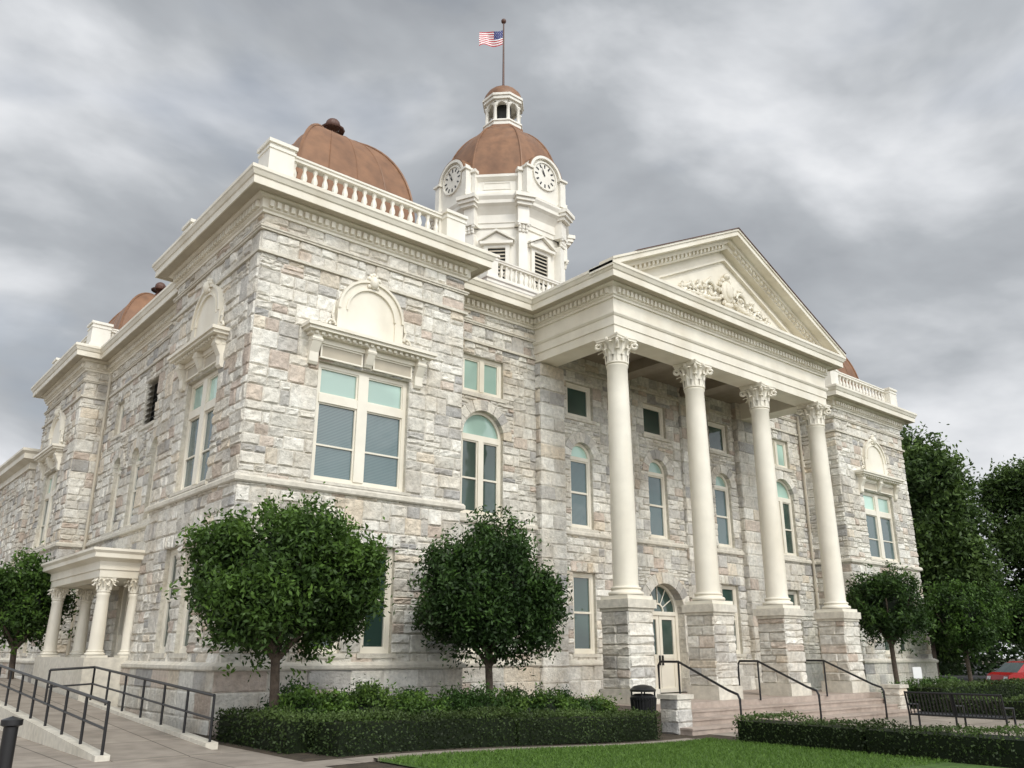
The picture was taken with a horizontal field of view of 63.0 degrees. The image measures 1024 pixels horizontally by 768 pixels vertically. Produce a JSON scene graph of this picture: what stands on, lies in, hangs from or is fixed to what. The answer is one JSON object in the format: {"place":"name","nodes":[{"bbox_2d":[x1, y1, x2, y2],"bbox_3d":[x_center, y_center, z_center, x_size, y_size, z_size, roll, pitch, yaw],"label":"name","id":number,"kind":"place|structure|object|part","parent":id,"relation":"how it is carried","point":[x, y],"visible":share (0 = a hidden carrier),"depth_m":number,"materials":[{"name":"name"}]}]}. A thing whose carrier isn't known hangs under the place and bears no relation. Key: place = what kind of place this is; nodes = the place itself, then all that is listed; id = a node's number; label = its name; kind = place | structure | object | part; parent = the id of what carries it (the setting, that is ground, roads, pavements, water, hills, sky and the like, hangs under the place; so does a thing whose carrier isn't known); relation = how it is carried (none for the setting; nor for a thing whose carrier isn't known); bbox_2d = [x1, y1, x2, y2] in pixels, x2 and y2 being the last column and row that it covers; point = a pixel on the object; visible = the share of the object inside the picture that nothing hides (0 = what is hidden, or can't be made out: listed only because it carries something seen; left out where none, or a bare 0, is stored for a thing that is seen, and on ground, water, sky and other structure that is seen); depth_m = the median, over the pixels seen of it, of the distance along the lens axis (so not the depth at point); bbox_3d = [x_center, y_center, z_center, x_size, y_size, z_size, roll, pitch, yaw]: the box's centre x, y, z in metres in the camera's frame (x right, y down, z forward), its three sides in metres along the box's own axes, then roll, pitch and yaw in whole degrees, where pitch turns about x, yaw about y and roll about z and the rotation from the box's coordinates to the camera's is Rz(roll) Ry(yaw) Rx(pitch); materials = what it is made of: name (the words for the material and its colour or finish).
{"place":"outdoors","nodes":[
{"label":"outdoors","id":0,"kind":"place"},
{"bbox_2d":[0,730,330,767],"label":"sidewalk","id":1,"kind":"structure","parent":0,"point":[29,754],"depth_m":11.71,"materials":[{"name":"concrete"}]},
{"bbox_2d":[0,716,23,767],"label":"bollard light","id":2,"kind":"object","parent":1,"relation":"on","point":[10,725],"visible":1,"depth_m":9.77,"materials":[{"name":"black metal"}]},
{"bbox_2d":[0,0,1023,658],"label":"sky","id":3,"kind":"structure","parent":0,"point":[871,151],"materials":[{"name":"grey"}]},
{"bbox_2d":[190,658,1023,767],"bbox_3d":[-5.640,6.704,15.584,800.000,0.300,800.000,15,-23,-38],"label":"ground","id":4,"kind":"structure","parent":0,"point":[307,757],"depth_m":13.16,"materials":[{"name":"grey concrete"}]},
{"bbox_2d":[0,541,79,678],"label":"ornamental tree","id":5,"kind":"object","parent":4,"relation":"on","point":[25,602],"visible":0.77,"depth_m":23.57,"materials":[{"name":"green plant"}]},
{"bbox_2d":[0,678,221,761],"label":"access ramp","id":6,"kind":"structure","parent":4,"relation":"on","point":[130,736],"depth_m":14.31,"materials":[{"name":"concrete"}]},
{"bbox_2d":[0,664,110,754],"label":"ramp railing","id":7,"kind":"object","parent":6,"relation":"on","point":[64,711],"visible":1,"depth_m":13.82,"materials":[{"name":"black metal"}]},
{"bbox_2d":[43,666,215,741],"bbox_3d":[-7.391,5.899,15.666,0.949,1.076,7.049,15,-23,-38],"label":"ramp railing","id":8,"kind":"object","parent":6,"relation":"on","point":[163,704],"visible":1,"depth_m":15.88,"materials":[{"name":"black metal"}]},
{"bbox_2d":[212,704,325,754],"bbox_3d":[-4.090,5.683,13.841,0.804,0.742,2.996,15,-23,-38],"label":"clipped hedge","id":9,"kind":"object","parent":4,"relation":"on","point":[268,731],"visible":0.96,"depth_m":13.35,"materials":[{"name":"green plant"}]},
{"bbox_2d":[160,481,398,708],"bbox_3d":[-3.953,3.980,14.746,4.093,4.594,3.857,15,-23,-38],"label":"ornamental tree","id":10,"kind":"object","parent":4,"relation":"on","point":[297,574],"visible":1,"depth_m":14.13,"materials":[{"name":"green plant"}]},
{"bbox_2d":[257,675,310,709],"bbox_3d":[-4.032,6.017,15.331,1.244,1.308,1.449,15,-23,-38],"label":"azalea shrub","id":11,"kind":"object","parent":4,"relation":"on","point":[283,691],"visible":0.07,"depth_m":15.32,"materials":[{"name":"green plant"}]},
{"bbox_2d":[264,678,343,721],"bbox_3d":[-3.518,5.590,14.119,1.386,1.187,1.378,15,-23,-38],"label":"azalea shrub","id":12,"kind":"object","parent":4,"relation":"on","point":[299,699],"visible":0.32,"depth_m":14.02,"materials":[{"name":"green plant"}]},
{"bbox_2d":[311,685,360,721],"bbox_3d":[-3.128,5.754,14.315,1.097,1.109,1.052,9,-20,-25],"label":"azalea shrub","id":13,"kind":"object","parent":4,"relation":"on","point":[344,704],"visible":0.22,"depth_m":14.30,"materials":[{"name":"green plant"}]},
{"bbox_2d":[334,677,378,700],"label":"azalea shrub","id":14,"kind":"object","parent":4,"relation":"on","point":[342,689],"visible":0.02,"depth_m":16.16,"materials":[{"name":"green plant"}]},
{"bbox_2d":[346,674,401,720],"bbox_3d":[-2.450,5.787,14.718,1.257,1.286,1.156,-5,-19,15],"label":"azalea shrub","id":15,"kind":"object","parent":4,"relation":"on","point":[366,695],"visible":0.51,"depth_m":14.65,"materials":[{"name":"green plant"}]},
{"bbox_2d":[378,679,423,719],"bbox_3d":[-2.204,6.064,15.268,1.377,1.300,1.485,-3,-18,9],"label":"azalea shrub","id":16,"kind":"object","parent":4,"relation":"on","point":[403,703],"visible":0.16,"depth_m":15.21,"materials":[{"name":"green plant"}]},
{"bbox_2d":[392,677,435,699],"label":"azalea shrub","id":17,"kind":"object","parent":4,"relation":"on","point":[406,690],"visible":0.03,"depth_m":17.00,"materials":[{"name":"green plant"}]},
{"bbox_2d":[404,685,453,718],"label":"azalea shrub","id":18,"kind":"object","parent":4,"relation":"on","point":[426,702],"visible":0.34,"depth_m":15.50,"materials":[{"name":"green plant"}]},
{"bbox_2d":[435,681,475,718],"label":"azalea shrub","id":19,"kind":"object","parent":4,"relation":"on","point":[460,704],"visible":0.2,"depth_m":16.04,"materials":[{"name":"green plant"}]},
{"bbox_2d":[450,683,479,702],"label":"azalea shrub","id":20,"kind":"object","parent":4,"relation":"on","point":[465,691],"visible":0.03,"depth_m":17.73,"materials":[{"name":"green plant"}]},
{"bbox_2d":[0,84,938,735],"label":"courthouse","id":21,"kind":"structure","parent":4,"relation":"on","point":[688,452],"depth_m":24.07,"materials":[{"name":"stone"}]},
{"bbox_2d":[39,404,894,558],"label":"windows","id":22,"kind":"structure","parent":21,"relation":"in","point":[335,425],"depth_m":19.78,"materials":[{"name":"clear glass"}]},
{"bbox_2d":[48,360,887,512],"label":"transom window panes","id":23,"kind":"structure","parent":21,"relation":"in","point":[333,383],"depth_m":23.65,"materials":[{"name":"green glass"}]},
{"bbox_2d":[501,19,505,83],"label":"flagpole","id":24,"kind":"object","parent":21,"relation":"on","point":[503,21],"visible":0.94,"depth_m":41.01,"materials":[{"name":"grey metal"}]},
{"bbox_2d":[479,30,502,46],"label":"american flag","id":25,"kind":"object","parent":24,"relation":"attached to","point":[493,39],"visible":1,"depth_m":41.33,"materials":[{"name":"multicoloured fabric"}]},
{"bbox_2d":[120,388,904,653],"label":"dark window panes","id":26,"kind":"structure","parent":21,"relation":"in","point":[576,400],"depth_m":24.61,"materials":[{"name":"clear glass"}]},
{"bbox_2d":[305,704,662,757],"bbox_3d":[0.038,6.353,15.400,1.009,1.014,8.569,-16,-24,41],"label":"clipped hedge","id":27,"kind":"object","parent":4,"relation":"on","point":[352,737],"visible":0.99,"depth_m":14.29,"materials":[{"name":"green plant"}]},
{"bbox_2d":[457,670,513,717],"bbox_3d":[-0.609,6.379,16.357,1.272,1.481,1.289,15,-23,-38],"label":"azalea shrub","id":28,"kind":"object","parent":4,"relation":"on","point":[482,699],"visible":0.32,"depth_m":16.27,"materials":[{"name":"green plant"}]},
{"bbox_2d":[403,504,582,695],"bbox_3d":[-0.484,5.062,17.978,4.034,4.888,3.714,15,-23,-38],"label":"ornamental tree","id":29,"kind":"object","parent":4,"relation":"on","point":[489,588],"visible":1,"depth_m":17.37,"materials":[{"name":"green plant"}]},
{"bbox_2d":[307,738,691,765],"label":"garden walk","id":30,"kind":"structure","parent":4,"relation":"on","point":[354,760],"depth_m":12.07,"materials":[{"name":"concrete"}]},
{"bbox_2d":[490,683,533,714],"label":"azalea shrub","id":31,"kind":"object","parent":4,"relation":"on","point":[513,698],"visible":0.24,"depth_m":16.72,"materials":[{"name":"green plant"}]},
{"bbox_2d":[496,683,535,700],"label":"azalea shrub","id":32,"kind":"object","parent":4,"relation":"on","point":[521,690],"visible":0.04,"depth_m":18.74,"materials":[{"name":"green plant"}]},
{"bbox_2d":[502,686,544,716],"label":"azalea shrub","id":33,"kind":"object","parent":4,"relation":"on","point":[530,704],"visible":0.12,"depth_m":17.21,"materials":[{"name":"green plant"}]},
{"bbox_2d":[373,739,700,761],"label":"lawn kerb","id":34,"kind":"structure","parent":4,"relation":"on","point":[377,758],"depth_m":13.02,"materials":[{"name":"concrete"}]},
{"bbox_2d":[529,681,572,716],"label":"azalea shrub","id":35,"kind":"object","parent":4,"relation":"on","point":[548,702],"visible":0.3,"depth_m":17.45,"materials":[{"name":"green plant"}]},
{"bbox_2d":[551,684,573,702],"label":"azalea shrub","id":36,"kind":"object","parent":4,"relation":"on","point":[566,691],"visible":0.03,"depth_m":19.41,"materials":[{"name":"green plant"}]},
{"bbox_2d":[547,690,589,716],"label":"azalea shrub","id":37,"kind":"object","parent":4,"relation":"on","point":[572,702],"visible":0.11,"depth_m":17.84,"materials":[{"name":"green plant"}]},
{"bbox_2d":[571,693,608,714],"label":"azalea shrub","id":38,"kind":"object","parent":4,"relation":"on","point":[591,703],"visible":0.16,"depth_m":18.46,"materials":[{"name":"green plant"}]},
{"bbox_2d":[584,690,622,715],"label":"azalea shrub","id":39,"kind":"object","parent":4,"relation":"on","point":[605,705],"visible":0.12,"depth_m":18.87,"materials":[{"name":"green plant"}]},
{"bbox_2d":[630,684,656,716],"bbox_3d":[2.981,7.373,18.895,0.607,1.080,0.607,15,-23,-38],"label":"trash can","id":40,"kind":"object","parent":4,"relation":"on","point":[642,701],"visible":0.57,"depth_m":18.77,"materials":[{"name":"black metal"}]},
{"bbox_2d":[657,693,693,734],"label":"stone pier","id":41,"kind":"structure","parent":4,"relation":"on","point":[676,712],"depth_m":19.22,"materials":[{"name":"white stone"}]},
{"bbox_2d":[712,715,1023,736],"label":"entrance walk","id":42,"kind":"structure","parent":4,"relation":"on","point":[934,720],"depth_m":22.39,"materials":[{"name":"concrete"}]},
{"bbox_2d":[657,660,741,717],"bbox_3d":[4.514,7.555,20.266,0.060,1.600,2.460,15,-23,-38],"label":"stair handrail","id":43,"kind":"object","parent":42,"relation":"on","point":[698,673],"visible":0.7,"depth_m":20.66,"materials":[{"name":"black metal"}]},
{"bbox_2d":[737,660,821,719],"bbox_3d":[7.112,8.232,22.354,0.060,1.600,2.460,15,-23,-38],"label":"stair handrail","id":44,"kind":"object","parent":42,"relation":"on","point":[787,676],"visible":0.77,"depth_m":22.65,"materials":[{"name":"black metal"}]},
{"bbox_2d":[805,659,887,719],"bbox_3d":[9.709,8.909,24.441,0.060,1.600,2.460,15,-23,-38],"label":"stair handrail","id":45,"kind":"object","parent":42,"relation":"on","point":[831,664],"visible":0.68,"depth_m":24.52,"materials":[{"name":"black metal"}]},
{"bbox_2d":[903,691,1017,735],"bbox_3d":[10.093,7.452,18.857,0.600,0.925,2.150,15,-23,-38],"label":"park bench","id":46,"kind":"object","parent":42,"relation":"on","point":[956,715],"visible":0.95,"depth_m":18.75,"materials":[{"name":"black metal"}]},
{"bbox_2d":[731,709,1023,767],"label":"clipped hedge","id":47,"kind":"object","parent":4,"relation":"on","point":[975,745],"visible":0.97,"depth_m":15.07,"materials":[{"name":"green plant"}]},
{"bbox_2d":[880,684,909,708],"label":"stone pier","id":48,"kind":"structure","parent":4,"relation":"on","point":[894,693],"depth_m":25.73,"materials":[{"name":"beige stone"}]},
{"bbox_2d":[900,421,1019,675],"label":"oak tree","id":49,"kind":"object","parent":4,"relation":"on","point":[948,518],"visible":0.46,"depth_m":53.84,"materials":[{"name":"green plant"}]},
{"bbox_2d":[938,638,1023,675],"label":"distant tree line","id":50,"kind":"object","parent":4,"relation":"on","point":[994,663],"visible":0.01,"depth_m":72.60,"materials":[{"name":"green plant"}]},
{"bbox_2d":[974,454,1023,650],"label":"oak tree","id":51,"kind":"object","parent":4,"relation":"on","point":[1004,487],"visible":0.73,"depth_m":60.03,"materials":[{"name":"green plant"}]},
{"bbox_2d":[995,580,1023,658],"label":"ornamental tree","id":52,"kind":"object","parent":4,"relation":"on","point":[1016,603],"visible":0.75,"depth_m":35.19,"materials":[{"name":"green plant"}]},
{"bbox_2d":[376,737,1004,767],"bbox_3d":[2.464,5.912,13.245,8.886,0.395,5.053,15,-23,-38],"label":"lawn grass","id":53,"kind":"structure","parent":0,"point":[703,747],"depth_m":13.22,"materials":[{"name":"green plant"}]},
{"bbox_2d":[935,642,979,675],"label":"oak tree","id":54,"kind":"object","parent":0,"point":[952,655],"visible":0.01,"depth_m":59.30,"materials":[{"name":"green plant"}]},
{"bbox_2d":[939,664,1001,683],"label":"parking lot","id":55,"kind":"structure","parent":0,"point":[975,676],"depth_m":68.38,"materials":[{"name":"grey asphalt"}]},
{"bbox_2d":[986,661,1023,680],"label":"parked car","id":56,"kind":"object","parent":55,"relation":"on","point":[1010,669],"visible":0.24,"depth_m":38.36,"materials":[{"name":"paint"}]},
{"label":"windows","id":57,"kind":"part","parent":56,"relation":"part of","materials":[{"name":"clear glass"}]},
{"label":"far lawn","id":58,"kind":"structure","parent":0,"visible":0},
{"bbox_2d":[845,560,940,683],"bbox_3d":[13.033,8.679,29.017,3.521,5.055,3.500,15,-23,-38],"label":"ornamental tree","id":59,"kind":"object","parent":58,"relation":"on","point":[887,607],"visible":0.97,"depth_m":28.53,"materials":[{"name":"green plant"}]},
{"bbox_2d":[880,679,920,708],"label":"azalea shrub","id":60,"kind":"object","parent":58,"relation":"on","point":[911,687],"visible":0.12,"depth_m":26.89,"materials":[{"name":"green plant"}]},
{"bbox_2d":[912,667,921,686],"bbox_3d":[13.166,9.857,26.993,0.280,1.350,0.049,0,-18,0],"label":"sign","id":61,"kind":"object","parent":58,"relation":"on","point":[917,672],"visible":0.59,"depth_m":27.12,"materials":[{"name":"metal"}]},
{"bbox_2d":[906,676,931,707],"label":"azalea shrub","id":62,"kind":"object","parent":58,"relation":"on","point":[921,682],"visible":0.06,"depth_m":27.99,"materials":[{"name":"green plant"}]},
{"bbox_2d":[915,676,942,684],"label":"azalea shrub","id":63,"kind":"object","parent":58,"relation":"on","point":[936,680],"visible":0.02,"depth_m":28.65,"materials":[{"name":"green plant"}]},
{"bbox_2d":[936,673,963,684],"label":"azalea shrub","id":64,"kind":"object","parent":58,"relation":"on","point":[949,676],"visible":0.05,"depth_m":29.38,"materials":[{"name":"green plant"}]},
{"bbox_2d":[918,574,1017,681],"bbox_3d":[17.665,9.873,32.602,3.926,4.994,3.931,15,-23,-38],"label":"ornamental tree","id":65,"kind":"object","parent":58,"relation":"on","point":[967,622],"visible":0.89,"depth_m":32.19,"materials":[{"name":"green plant"}]},
{"bbox_2d":[913,677,1023,711],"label":"clipped hedge","id":66,"kind":"object","parent":58,"relation":"on","point":[1009,688],"visible":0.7,"depth_m":27.64,"materials":[{"name":"green plant"}]},
{"bbox_2d":[941,692,1023,719],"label":"clipped hedge","id":67,"kind":"object","parent":58,"relation":"on","point":[1016,704],"visible":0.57,"depth_m":23.98,"materials":[{"name":"green plant"}]}
]}

